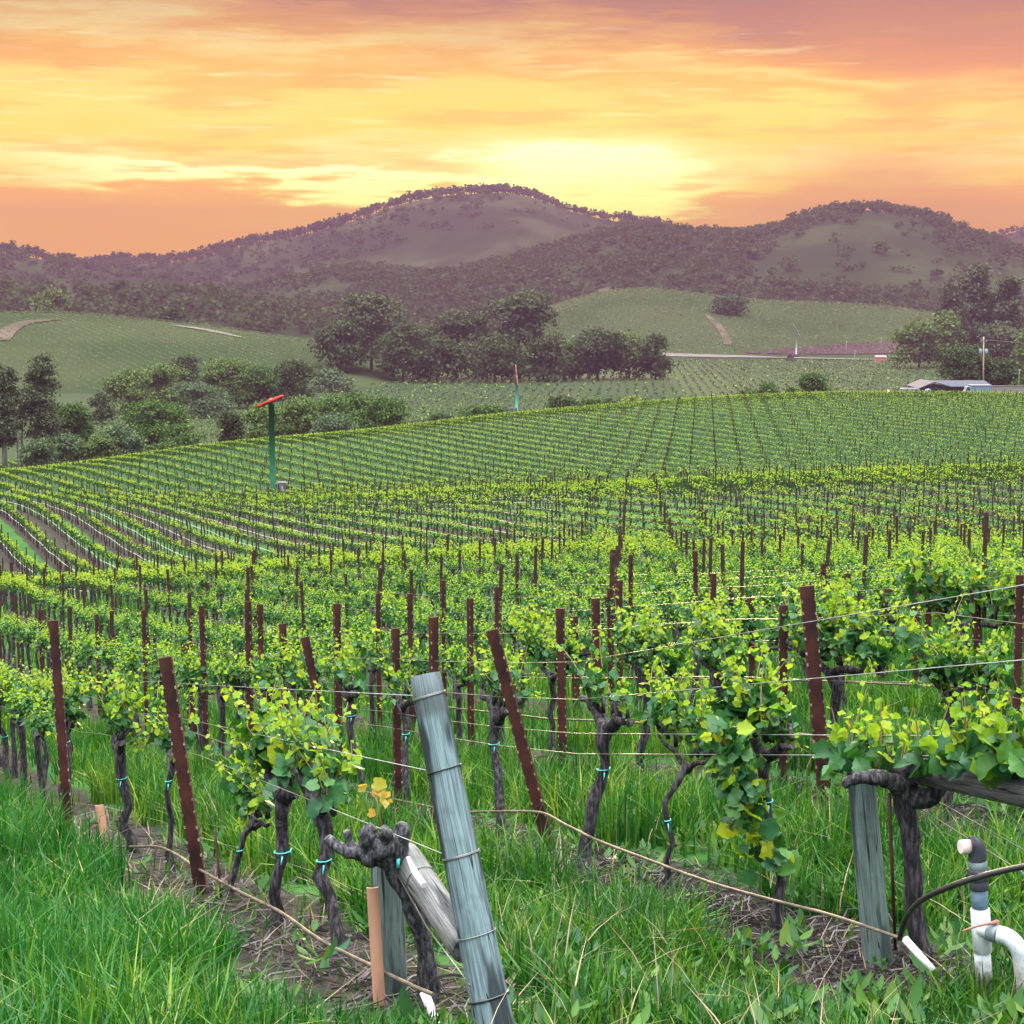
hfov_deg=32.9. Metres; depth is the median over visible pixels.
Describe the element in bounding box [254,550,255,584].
steel stake
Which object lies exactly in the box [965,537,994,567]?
grapevine
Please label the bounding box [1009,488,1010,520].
steel stake
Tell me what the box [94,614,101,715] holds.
steel stake
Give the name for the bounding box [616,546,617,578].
steel stake
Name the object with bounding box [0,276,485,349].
woods
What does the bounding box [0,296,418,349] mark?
trees
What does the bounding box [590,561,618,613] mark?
grapevine
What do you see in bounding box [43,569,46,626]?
steel stake
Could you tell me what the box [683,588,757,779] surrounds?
grapevine
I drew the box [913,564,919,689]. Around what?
steel stake
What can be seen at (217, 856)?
training stake
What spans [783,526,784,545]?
steel stake
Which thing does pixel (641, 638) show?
grapevine
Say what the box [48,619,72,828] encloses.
steel stake
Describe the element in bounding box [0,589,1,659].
steel stake
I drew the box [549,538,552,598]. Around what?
steel stake
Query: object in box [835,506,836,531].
steel stake
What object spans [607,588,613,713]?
steel stake
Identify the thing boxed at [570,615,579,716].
steel stake
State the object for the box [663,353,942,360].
road
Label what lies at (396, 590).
grapevine
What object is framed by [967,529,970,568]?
steel stake
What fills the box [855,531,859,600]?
steel stake
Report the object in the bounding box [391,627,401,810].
steel stake
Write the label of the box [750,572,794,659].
grapevine
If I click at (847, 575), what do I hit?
steel stake
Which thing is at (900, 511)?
steel stake
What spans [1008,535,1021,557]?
grapevine
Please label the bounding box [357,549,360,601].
steel stake
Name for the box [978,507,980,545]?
steel stake
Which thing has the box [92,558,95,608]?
steel stake
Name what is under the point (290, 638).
grapevine
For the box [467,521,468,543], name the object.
steel stake
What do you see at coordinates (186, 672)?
grapevine
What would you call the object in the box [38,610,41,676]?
steel stake
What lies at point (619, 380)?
valley vineyard
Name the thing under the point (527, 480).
vineyard stakes
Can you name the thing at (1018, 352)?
oak tree
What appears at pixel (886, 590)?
steel stake
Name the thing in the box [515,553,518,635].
steel stake
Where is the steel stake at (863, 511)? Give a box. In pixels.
[863,497,864,530]
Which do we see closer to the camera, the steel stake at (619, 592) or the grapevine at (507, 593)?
the steel stake at (619, 592)
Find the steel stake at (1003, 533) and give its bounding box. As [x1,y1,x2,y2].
[1002,523,1004,557]
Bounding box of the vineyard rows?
[0,390,1023,623]
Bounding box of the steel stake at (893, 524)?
[893,512,894,547]
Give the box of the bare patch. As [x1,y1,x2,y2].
[598,287,616,291]
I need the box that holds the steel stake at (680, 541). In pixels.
[680,531,681,557]
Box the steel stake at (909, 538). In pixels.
[908,527,910,541]
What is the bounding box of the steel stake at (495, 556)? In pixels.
[493,538,495,588]
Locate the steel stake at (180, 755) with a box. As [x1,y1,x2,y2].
[158,655,207,894]
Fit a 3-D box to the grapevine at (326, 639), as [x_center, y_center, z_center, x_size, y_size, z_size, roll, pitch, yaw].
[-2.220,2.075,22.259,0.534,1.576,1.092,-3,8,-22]
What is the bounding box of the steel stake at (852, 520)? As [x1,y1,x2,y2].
[851,507,853,538]
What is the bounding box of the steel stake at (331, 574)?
[330,550,332,617]
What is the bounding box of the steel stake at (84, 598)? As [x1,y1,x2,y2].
[82,581,86,636]
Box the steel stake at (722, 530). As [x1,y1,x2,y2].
[722,521,723,542]
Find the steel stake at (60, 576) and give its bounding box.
[59,561,60,597]
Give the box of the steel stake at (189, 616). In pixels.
[187,593,192,658]
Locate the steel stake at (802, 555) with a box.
[800,543,803,585]
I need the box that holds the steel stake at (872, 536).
[870,528,873,561]
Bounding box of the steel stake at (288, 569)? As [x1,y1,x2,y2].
[287,555,289,611]
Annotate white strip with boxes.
[407,856,426,887]
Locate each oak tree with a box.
[22,282,71,312]
[48,401,100,454]
[96,366,158,410]
[120,396,191,452]
[135,362,194,405]
[155,304,190,323]
[169,354,204,397]
[194,356,268,401]
[232,362,288,406]
[239,400,292,443]
[269,356,316,401]
[275,394,328,441]
[303,315,373,370]
[309,390,383,436]
[350,396,411,429]
[368,320,435,381]
[404,331,476,381]
[460,331,537,382]
[518,332,572,380]
[538,331,568,362]
[554,335,594,378]
[563,325,643,379]
[607,329,646,377]
[634,331,679,379]
[706,293,750,314]
[794,372,831,397]
[886,316,949,368]
[924,308,973,364]
[931,342,1006,387]
[975,320,1023,366]
[984,355,1023,388]
[1006,362,1023,384]
[1008,329,1023,373]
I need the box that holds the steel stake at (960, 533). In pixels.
[959,524,962,549]
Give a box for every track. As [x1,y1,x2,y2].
[0,319,61,339]
[174,325,240,336]
[705,315,731,344]
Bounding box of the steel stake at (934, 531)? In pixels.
[933,520,935,549]
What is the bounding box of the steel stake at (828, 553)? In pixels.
[826,540,830,583]
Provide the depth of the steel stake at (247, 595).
26.90 m
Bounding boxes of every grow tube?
[95,804,107,836]
[366,887,385,1007]
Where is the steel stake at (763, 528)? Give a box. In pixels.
[763,513,764,549]
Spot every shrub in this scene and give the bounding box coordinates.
[15,435,60,471]
[51,430,86,462]
[78,431,123,465]
[85,391,115,423]
[98,422,147,462]
[140,423,206,455]
[167,379,241,417]
[213,408,246,448]
[305,410,358,439]
[310,365,356,392]
[420,411,456,427]
[456,402,506,422]
[544,394,580,414]
[577,397,603,411]
[600,395,617,408]
[620,393,642,407]
[736,386,755,400]
[754,380,782,399]
[785,384,805,398]
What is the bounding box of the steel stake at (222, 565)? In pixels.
[221,551,223,597]
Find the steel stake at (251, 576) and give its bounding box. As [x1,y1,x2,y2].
[250,566,253,628]
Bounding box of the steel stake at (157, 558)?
[156,554,159,606]
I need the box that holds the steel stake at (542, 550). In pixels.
[540,538,543,602]
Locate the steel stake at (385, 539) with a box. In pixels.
[385,531,386,548]
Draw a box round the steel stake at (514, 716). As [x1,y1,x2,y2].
[486,627,554,850]
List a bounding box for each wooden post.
[370,867,408,1002]
[410,672,513,1023]
[846,750,892,972]
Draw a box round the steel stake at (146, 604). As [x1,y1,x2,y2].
[144,589,150,672]
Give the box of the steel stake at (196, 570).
[195,553,197,597]
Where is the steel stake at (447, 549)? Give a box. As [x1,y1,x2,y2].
[446,534,448,585]
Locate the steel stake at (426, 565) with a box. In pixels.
[426,545,427,598]
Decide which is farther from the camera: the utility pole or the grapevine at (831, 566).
the utility pole
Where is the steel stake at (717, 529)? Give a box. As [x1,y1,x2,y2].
[717,520,718,544]
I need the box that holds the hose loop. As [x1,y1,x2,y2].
[426,973,464,990]
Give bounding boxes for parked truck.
[963,386,971,395]
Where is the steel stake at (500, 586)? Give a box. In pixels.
[499,563,502,632]
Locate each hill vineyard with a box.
[0,313,408,393]
[466,289,1022,357]
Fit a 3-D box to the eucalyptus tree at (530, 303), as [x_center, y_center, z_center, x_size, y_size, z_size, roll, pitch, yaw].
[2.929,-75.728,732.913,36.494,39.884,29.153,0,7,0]
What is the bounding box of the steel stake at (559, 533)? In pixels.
[558,532,560,587]
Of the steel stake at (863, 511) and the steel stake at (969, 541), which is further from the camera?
the steel stake at (863, 511)
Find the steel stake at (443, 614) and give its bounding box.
[441,580,446,695]
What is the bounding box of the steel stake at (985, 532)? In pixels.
[981,512,988,620]
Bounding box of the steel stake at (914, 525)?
[912,515,915,547]
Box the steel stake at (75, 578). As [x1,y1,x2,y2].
[75,559,77,605]
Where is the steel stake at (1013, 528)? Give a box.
[1012,516,1014,556]
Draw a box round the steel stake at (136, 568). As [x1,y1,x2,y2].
[135,555,138,587]
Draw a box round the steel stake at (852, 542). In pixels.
[851,522,853,569]
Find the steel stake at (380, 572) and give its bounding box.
[375,567,382,681]
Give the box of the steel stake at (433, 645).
[428,616,438,825]
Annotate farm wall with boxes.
[991,385,1023,395]
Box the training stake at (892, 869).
[888,793,896,950]
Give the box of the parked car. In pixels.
[785,354,793,360]
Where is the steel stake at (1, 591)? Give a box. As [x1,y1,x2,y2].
[0,565,2,609]
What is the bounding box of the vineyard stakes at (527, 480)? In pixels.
[0,388,1023,580]
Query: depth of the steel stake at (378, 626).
20.58 m
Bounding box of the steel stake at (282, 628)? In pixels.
[279,623,288,709]
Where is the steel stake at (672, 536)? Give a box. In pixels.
[671,527,673,568]
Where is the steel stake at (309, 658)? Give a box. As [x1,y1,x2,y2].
[300,635,332,775]
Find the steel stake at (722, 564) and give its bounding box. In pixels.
[721,544,725,629]
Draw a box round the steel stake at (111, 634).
[109,610,113,690]
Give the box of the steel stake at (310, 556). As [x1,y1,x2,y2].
[310,544,311,576]
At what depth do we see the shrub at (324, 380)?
636.28 m
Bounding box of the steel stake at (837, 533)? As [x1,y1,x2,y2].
[836,521,837,553]
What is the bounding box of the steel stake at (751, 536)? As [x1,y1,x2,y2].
[750,530,752,582]
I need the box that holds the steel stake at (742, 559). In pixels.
[739,541,744,632]
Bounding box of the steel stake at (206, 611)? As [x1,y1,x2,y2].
[205,581,207,647]
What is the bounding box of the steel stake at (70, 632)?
[68,606,73,688]
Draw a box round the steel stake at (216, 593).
[215,555,217,620]
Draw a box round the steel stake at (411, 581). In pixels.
[410,569,413,641]
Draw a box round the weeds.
[1,769,1023,1023]
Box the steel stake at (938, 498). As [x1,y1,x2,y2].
[938,488,939,524]
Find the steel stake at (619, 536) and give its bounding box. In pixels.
[618,534,620,574]
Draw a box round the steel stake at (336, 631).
[333,603,342,774]
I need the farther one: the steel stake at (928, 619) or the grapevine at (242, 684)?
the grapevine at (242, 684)
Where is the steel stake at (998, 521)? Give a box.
[997,513,998,536]
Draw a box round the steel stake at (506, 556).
[505,529,507,579]
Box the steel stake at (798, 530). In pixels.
[797,526,799,549]
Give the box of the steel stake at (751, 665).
[747,598,755,685]
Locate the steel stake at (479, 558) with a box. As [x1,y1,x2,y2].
[479,539,480,599]
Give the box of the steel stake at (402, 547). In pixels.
[402,535,403,567]
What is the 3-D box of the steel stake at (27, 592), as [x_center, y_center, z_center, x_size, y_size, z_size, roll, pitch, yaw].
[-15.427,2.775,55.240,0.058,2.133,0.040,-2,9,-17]
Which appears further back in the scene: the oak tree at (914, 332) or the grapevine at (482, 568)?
the oak tree at (914, 332)
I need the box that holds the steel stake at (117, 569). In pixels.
[116,558,117,602]
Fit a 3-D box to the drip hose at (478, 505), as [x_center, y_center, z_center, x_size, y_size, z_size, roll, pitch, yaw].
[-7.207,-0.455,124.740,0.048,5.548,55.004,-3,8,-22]
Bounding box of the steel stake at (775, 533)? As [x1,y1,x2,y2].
[774,521,775,560]
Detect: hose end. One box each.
[420,992,439,1022]
[902,936,935,971]
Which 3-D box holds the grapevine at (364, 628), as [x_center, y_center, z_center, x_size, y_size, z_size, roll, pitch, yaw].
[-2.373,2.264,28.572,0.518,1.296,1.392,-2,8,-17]
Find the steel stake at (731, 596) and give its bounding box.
[728,586,733,681]
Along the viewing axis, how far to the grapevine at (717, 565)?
38.91 m
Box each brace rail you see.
[398,843,461,962]
[891,755,1023,807]
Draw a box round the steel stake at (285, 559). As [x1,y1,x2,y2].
[283,545,285,577]
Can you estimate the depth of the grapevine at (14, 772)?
19.30 m
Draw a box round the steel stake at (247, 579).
[246,567,249,589]
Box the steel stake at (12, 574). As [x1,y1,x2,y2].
[11,562,14,612]
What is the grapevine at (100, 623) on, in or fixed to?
on the ground at (10, 529)
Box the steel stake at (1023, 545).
[1021,528,1023,565]
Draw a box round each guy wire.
[397,874,469,985]
[885,788,1023,873]
[939,802,1023,849]
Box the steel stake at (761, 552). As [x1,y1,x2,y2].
[760,537,762,592]
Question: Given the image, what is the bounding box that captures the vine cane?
[695,709,802,887]
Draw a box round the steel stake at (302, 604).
[300,581,304,633]
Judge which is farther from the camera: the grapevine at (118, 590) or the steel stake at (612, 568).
the grapevine at (118, 590)
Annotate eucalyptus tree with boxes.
[0,363,33,467]
[9,351,67,464]
[330,291,414,371]
[404,308,494,379]
[476,286,561,378]
[928,281,967,326]
[952,262,1000,346]
[978,272,1023,355]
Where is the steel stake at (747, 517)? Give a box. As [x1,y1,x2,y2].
[747,504,748,539]
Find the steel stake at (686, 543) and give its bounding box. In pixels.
[685,530,687,564]
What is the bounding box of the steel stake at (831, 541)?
[829,528,831,570]
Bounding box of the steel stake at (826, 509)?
[826,495,827,530]
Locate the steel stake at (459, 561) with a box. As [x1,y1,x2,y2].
[458,552,461,616]
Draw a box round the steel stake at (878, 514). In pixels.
[878,501,879,538]
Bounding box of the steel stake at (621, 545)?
[620,538,622,573]
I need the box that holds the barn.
[906,379,991,396]
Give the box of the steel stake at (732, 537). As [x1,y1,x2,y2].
[731,529,732,573]
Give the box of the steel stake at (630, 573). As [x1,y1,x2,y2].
[628,555,632,637]
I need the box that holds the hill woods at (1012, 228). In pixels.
[995,225,1023,240]
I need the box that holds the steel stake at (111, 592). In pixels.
[110,585,114,646]
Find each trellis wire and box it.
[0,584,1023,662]
[1,706,441,853]
[7,675,412,695]
[10,639,928,755]
[26,698,425,770]
[31,644,1023,736]
[42,588,1022,633]
[67,646,1023,699]
[109,625,1019,698]
[113,581,1023,612]
[130,599,1022,644]
[183,587,1008,623]
[186,571,1018,597]
[247,562,1023,584]
[304,587,868,608]
[313,558,1011,574]
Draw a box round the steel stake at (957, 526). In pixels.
[956,515,958,546]
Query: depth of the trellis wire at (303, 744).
6.80 m
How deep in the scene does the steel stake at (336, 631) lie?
14.56 m
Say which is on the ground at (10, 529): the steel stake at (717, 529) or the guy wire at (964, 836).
the steel stake at (717, 529)
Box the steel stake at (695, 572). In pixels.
[693,550,697,653]
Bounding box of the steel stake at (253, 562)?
[252,552,253,584]
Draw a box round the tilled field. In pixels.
[748,342,915,353]
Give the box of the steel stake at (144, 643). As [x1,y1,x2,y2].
[141,610,149,734]
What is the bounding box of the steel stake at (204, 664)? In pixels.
[199,605,208,755]
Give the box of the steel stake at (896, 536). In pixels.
[895,516,897,586]
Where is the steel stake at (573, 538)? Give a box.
[572,528,573,562]
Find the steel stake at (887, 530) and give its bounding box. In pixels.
[886,520,888,541]
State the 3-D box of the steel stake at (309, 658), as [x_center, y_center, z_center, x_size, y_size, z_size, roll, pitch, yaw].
[-1.595,1.906,14.792,0.079,1.744,0.054,-12,7,-8]
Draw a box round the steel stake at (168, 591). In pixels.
[166,569,172,637]
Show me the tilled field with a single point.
(850, 345)
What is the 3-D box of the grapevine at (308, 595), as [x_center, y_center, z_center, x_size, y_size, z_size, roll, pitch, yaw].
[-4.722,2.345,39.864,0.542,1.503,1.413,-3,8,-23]
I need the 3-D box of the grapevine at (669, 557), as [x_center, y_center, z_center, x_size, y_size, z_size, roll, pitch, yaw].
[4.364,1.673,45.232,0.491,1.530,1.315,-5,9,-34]
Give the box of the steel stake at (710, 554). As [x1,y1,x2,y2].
[708,537,712,597]
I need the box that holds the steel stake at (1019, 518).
[1018,505,1020,534]
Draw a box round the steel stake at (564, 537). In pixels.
[562,523,564,561]
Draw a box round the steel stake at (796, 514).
[795,504,796,535]
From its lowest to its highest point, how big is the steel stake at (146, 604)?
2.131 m
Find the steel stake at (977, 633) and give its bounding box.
[970,589,986,725]
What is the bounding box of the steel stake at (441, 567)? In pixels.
[440,556,442,635]
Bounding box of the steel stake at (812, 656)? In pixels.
[799,584,830,803]
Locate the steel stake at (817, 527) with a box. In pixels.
[814,526,818,576]
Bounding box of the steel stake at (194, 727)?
[183,643,197,749]
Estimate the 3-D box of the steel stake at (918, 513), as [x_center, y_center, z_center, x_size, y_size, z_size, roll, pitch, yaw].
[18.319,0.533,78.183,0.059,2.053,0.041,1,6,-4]
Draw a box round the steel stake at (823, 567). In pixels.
[820,563,825,594]
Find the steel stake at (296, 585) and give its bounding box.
[295,566,298,612]
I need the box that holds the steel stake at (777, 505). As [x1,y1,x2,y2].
[777,493,778,525]
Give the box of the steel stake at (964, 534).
[962,523,965,564]
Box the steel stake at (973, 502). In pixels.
[972,487,974,522]
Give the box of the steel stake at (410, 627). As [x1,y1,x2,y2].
[407,593,413,739]
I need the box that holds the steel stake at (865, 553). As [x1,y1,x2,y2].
[861,534,868,620]
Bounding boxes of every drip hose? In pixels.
[1,500,194,583]
[1,510,133,587]
[16,673,897,938]
[33,501,239,579]
[45,616,917,746]
[48,804,434,996]
[73,505,292,575]
[92,503,363,573]
[107,605,1023,693]
[128,506,401,568]
[130,501,461,563]
[185,503,574,556]
[206,511,520,560]
[212,503,529,546]
[236,503,567,540]
[284,505,565,530]
[300,503,561,519]
[324,501,557,510]
[353,499,563,504]
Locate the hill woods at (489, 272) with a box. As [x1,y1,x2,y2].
[184,199,1023,334]
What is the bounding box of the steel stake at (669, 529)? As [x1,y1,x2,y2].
[669,519,670,547]
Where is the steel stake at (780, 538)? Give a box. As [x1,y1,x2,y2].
[777,534,781,605]
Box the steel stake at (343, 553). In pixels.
[342,539,344,575]
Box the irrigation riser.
[957,836,1023,996]
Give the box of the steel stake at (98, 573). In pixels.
[97,556,100,599]
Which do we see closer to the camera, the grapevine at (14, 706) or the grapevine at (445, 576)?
the grapevine at (14, 706)
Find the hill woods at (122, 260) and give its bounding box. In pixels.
[44,182,686,282]
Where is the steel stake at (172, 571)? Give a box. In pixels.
[170,557,173,593]
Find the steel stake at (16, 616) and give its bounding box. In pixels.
[14,594,20,672]
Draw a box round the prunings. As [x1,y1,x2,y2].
[3,704,1023,1023]
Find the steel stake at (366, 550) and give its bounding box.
[365,542,366,564]
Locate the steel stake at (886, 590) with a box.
[882,588,889,687]
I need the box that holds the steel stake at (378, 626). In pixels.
[375,593,382,731]
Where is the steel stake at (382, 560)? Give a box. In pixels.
[381,552,383,626]
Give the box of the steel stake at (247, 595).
[245,589,249,699]
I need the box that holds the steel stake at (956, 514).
[955,496,958,535]
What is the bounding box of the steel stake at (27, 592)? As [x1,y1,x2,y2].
[26,566,29,617]
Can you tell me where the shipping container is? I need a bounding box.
[967,384,991,396]
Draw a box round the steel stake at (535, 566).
[534,546,536,624]
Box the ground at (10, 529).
[0,353,1023,1023]
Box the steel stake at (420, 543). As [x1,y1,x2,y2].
[419,533,421,562]
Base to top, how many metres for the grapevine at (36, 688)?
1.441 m
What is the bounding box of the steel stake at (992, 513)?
[992,496,993,532]
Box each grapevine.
[0,616,6,661]
[0,655,48,777]
[0,663,15,766]
[0,664,11,777]
[0,668,35,787]
[1,614,21,668]
[1,615,10,665]
[7,673,56,798]
[12,613,37,679]
[13,619,29,675]
[14,666,71,782]
[25,614,46,677]
[28,654,85,814]
[32,586,50,609]
[36,624,65,670]
[37,621,50,679]
[40,654,99,807]
[42,587,54,631]
[47,591,59,619]
[52,589,68,633]
[58,619,77,678]
[60,596,80,638]
[64,634,94,705]
[66,594,82,639]
[70,601,91,641]
[77,624,100,709]
[78,603,100,637]
[82,656,152,853]
[86,602,108,649]
[90,633,121,717]
[92,601,120,641]
[97,631,132,685]
[105,610,123,660]
[111,630,148,724]
[113,580,124,619]
[117,607,140,644]
[120,580,134,620]
[128,582,143,620]
[132,611,157,671]
[138,591,153,608]
[140,641,170,735]
[141,586,160,624]
[142,677,201,870]
[145,638,169,705]
[146,612,164,659]
[153,616,176,646]
[154,589,176,622]
[157,638,195,695]
[167,590,187,640]
[171,617,195,653]
[173,634,200,736]
[174,588,196,640]
[175,644,233,753]
[180,569,195,592]
[187,600,215,647]
[188,616,214,662]
[191,576,204,604]
[196,569,223,593]
[196,586,222,649]
[202,643,253,760]
[204,722,274,899]
[205,622,232,664]
[213,574,228,622]
[216,639,245,761]
[216,672,300,927]
[218,596,233,630]
[220,615,252,667]
[222,645,288,710]
[223,576,240,624]
[228,589,252,655]
[231,573,250,596]
[237,643,280,725]
[241,615,278,703]
[244,592,266,633]
[250,577,268,602]
[253,597,292,663]
[254,626,342,780]
[262,581,288,632]
[264,568,277,607]
[270,623,293,665]
[272,634,333,730]
[275,576,294,631]
[275,680,364,963]
[278,569,293,608]
[283,602,311,656]
[287,570,301,609]
[287,578,317,633]
[287,618,320,716]
[300,565,319,612]
[303,595,328,661]
[305,584,333,637]
[313,600,348,633]
[317,572,329,596]
[320,611,362,665]
[323,777,440,1007]
[326,629,368,799]
[328,569,349,598]
[328,585,344,613]
[329,561,346,591]
[340,575,366,613]
[340,587,369,648]
[344,564,360,603]
[350,607,381,676]
[353,624,389,730]
[356,563,376,605]
[357,572,390,625]
[359,581,395,623]
[367,617,417,814]
[369,590,418,636]
[372,566,388,584]
[382,577,401,628]
[385,561,410,601]
[387,625,441,735]
[388,588,406,646]
[392,568,418,601]
[400,597,434,674]
[404,561,431,608]
[407,552,425,597]
[414,594,440,653]
[420,564,438,609]
[420,629,480,744]
[425,578,446,611]
[429,557,443,588]
[438,554,464,601]
[438,607,475,697]
[439,565,464,604]
[439,591,466,644]
[447,572,467,608]
[458,644,544,845]
[459,567,490,596]
[461,587,494,665]
[462,556,477,596]
[464,612,503,694]
[466,572,490,634]
[471,628,526,754]
[475,555,496,604]
[483,564,508,607]
[490,552,508,582]
[493,578,519,642]
[499,601,554,705]
[500,596,525,665]
[503,558,519,594]
[505,572,526,596]
[508,598,586,763]
[511,549,531,583]
[514,581,550,630]
[520,559,540,607]
[533,573,557,622]
[537,555,548,581]
[537,556,567,599]
[537,588,569,668]
[541,618,634,862]
[544,607,606,665]
[547,578,571,608]
[556,554,570,595]
[556,564,587,625]
[557,548,578,586]
[562,554,592,606]
[566,588,605,675]
[572,558,596,598]
[577,548,595,588]
[579,579,606,652]
[584,570,609,630]
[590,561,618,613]
[595,553,623,572]
[599,547,609,573]
[607,586,705,772]
[614,583,663,679]
[614,606,668,711]
[615,568,646,597]
[617,564,646,585]
[619,559,645,579]
[619,579,651,621]
[620,548,639,568]
[625,655,715,893]
[642,542,665,579]
[642,556,666,573]
[647,556,671,602]
[648,568,698,651]
[650,562,688,632]
[651,568,677,619]
[655,586,699,681]
[661,546,691,599]
[662,542,684,581]
[675,557,699,602]
[675,585,727,716]
[677,563,714,588]
[679,629,808,930]
[680,578,708,611]
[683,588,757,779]
[688,551,707,589]
[689,571,744,607]
[698,556,715,575]
[705,556,733,591]
[707,549,728,562]
[712,546,736,565]
[713,566,739,589]
[716,584,764,677]
[720,555,753,596]
[724,540,749,586]
[724,588,797,676]
[727,572,759,638]
[732,557,762,604]
[738,552,766,593]
[744,562,786,625]
[749,543,778,563]
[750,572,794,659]
[756,554,777,603]
[765,578,821,683]
[770,547,795,590]
[771,550,800,604]
[773,565,809,602]
[774,559,929,741]
[781,545,804,562]
[787,573,843,599]
[788,555,804,582]
[788,567,889,712]
[792,545,809,579]
[793,564,819,590]
[798,547,820,576]
[803,546,832,596]
[810,546,832,577]
[810,557,866,598]
[811,676,1023,963]
[812,537,840,555]
[814,545,840,587]
[825,544,862,594]
[832,551,871,583]
[833,545,862,573]
[841,542,862,560]
[843,548,881,609]
[849,551,879,604]
[852,558,921,663]
[853,564,921,680]
[868,547,892,578]
[871,540,902,567]
[872,556,912,625]
[876,537,900,571]
[877,554,921,632]
[879,553,909,573]
[887,542,918,566]
[890,588,1017,820]
[891,532,1023,719]
[891,547,919,566]
[894,541,927,559]
[898,542,927,563]
[902,539,928,551]
[922,573,982,646]
[925,534,966,561]
[926,546,975,621]
[929,544,966,563]
[931,540,968,567]
[932,545,987,603]
[933,535,962,552]
[934,535,958,549]
[936,541,966,559]
[943,556,980,583]
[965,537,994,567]
[966,544,1009,585]
[971,537,982,568]
[971,538,1001,555]
[971,541,1018,579]
[972,539,1014,567]
[977,549,1021,628]
[977,550,1023,617]
[995,560,1022,598]
[996,537,1018,557]
[998,535,1016,577]
[1002,543,1023,648]
[1004,531,1020,559]
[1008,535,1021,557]
[1010,557,1023,584]
[1013,538,1021,560]
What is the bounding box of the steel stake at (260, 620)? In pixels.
[257,604,263,708]
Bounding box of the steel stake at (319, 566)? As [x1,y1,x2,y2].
[318,546,319,597]
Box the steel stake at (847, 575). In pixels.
[845,573,850,687]
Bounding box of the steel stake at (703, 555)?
[701,538,705,605]
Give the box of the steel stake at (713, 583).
[709,573,716,703]
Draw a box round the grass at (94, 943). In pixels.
[0,549,1023,1023]
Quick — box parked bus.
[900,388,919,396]
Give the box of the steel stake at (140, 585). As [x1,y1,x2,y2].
[138,565,141,626]
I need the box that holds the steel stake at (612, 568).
[610,554,614,627]
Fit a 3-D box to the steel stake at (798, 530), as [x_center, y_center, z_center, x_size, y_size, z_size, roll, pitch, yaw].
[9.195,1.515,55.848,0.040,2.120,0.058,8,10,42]
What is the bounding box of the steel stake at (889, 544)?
[887,530,891,570]
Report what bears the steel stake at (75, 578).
on the ground at (10, 529)
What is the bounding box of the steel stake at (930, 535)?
[929,527,931,572]
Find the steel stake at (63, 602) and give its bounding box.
[62,574,64,633]
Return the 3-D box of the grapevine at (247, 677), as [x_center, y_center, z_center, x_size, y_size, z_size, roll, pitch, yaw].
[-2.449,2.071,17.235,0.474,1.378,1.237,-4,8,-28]
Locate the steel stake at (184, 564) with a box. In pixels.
[183,560,187,613]
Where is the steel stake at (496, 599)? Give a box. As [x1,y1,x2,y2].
[494,586,498,628]
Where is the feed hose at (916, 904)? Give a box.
[897,863,1023,940]
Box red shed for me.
[874,355,885,361]
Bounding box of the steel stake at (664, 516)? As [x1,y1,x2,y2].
[663,504,664,534]
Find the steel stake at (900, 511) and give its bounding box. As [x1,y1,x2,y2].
[899,491,900,527]
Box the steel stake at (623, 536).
[623,527,624,557]
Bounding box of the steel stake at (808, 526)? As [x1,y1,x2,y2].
[807,515,809,545]
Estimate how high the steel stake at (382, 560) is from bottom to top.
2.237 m
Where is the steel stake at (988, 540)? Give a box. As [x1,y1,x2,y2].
[987,528,989,573]
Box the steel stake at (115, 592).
[114,568,116,616]
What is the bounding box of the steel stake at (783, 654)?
[778,604,788,789]
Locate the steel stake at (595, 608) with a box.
[591,597,601,694]
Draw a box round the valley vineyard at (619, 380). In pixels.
[0,287,1017,438]
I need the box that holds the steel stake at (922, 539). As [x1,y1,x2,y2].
[920,531,924,618]
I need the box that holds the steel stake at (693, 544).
[692,539,694,582]
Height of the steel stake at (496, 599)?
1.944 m
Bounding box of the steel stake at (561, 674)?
[555,607,566,765]
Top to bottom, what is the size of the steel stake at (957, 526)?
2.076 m
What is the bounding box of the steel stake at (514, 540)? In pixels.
[513,529,515,570]
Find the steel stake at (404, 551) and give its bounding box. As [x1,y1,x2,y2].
[403,550,406,611]
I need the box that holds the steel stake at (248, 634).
[244,601,253,744]
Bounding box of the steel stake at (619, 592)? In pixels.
[616,580,622,703]
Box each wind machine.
[257,395,289,495]
[506,365,517,411]
[792,324,800,356]
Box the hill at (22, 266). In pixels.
[0,254,223,297]
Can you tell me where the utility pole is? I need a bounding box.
[979,337,987,379]
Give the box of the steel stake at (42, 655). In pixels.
[41,610,44,672]
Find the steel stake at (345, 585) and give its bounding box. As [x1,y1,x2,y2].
[344,574,348,640]
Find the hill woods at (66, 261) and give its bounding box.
[0,240,253,295]
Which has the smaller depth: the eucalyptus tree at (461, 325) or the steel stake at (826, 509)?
the steel stake at (826, 509)
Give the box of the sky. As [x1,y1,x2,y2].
[0,0,1023,262]
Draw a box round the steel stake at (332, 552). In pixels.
[332,542,333,583]
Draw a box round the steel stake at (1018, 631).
[1012,574,1023,719]
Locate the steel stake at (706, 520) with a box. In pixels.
[705,510,706,537]
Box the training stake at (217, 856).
[213,830,221,897]
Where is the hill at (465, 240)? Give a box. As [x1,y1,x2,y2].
[93,193,689,286]
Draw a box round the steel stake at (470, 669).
[467,597,474,750]
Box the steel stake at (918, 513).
[917,501,919,532]
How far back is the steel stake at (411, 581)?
32.55 m
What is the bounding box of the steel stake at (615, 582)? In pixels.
[614,550,616,625]
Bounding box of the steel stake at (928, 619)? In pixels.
[925,596,931,687]

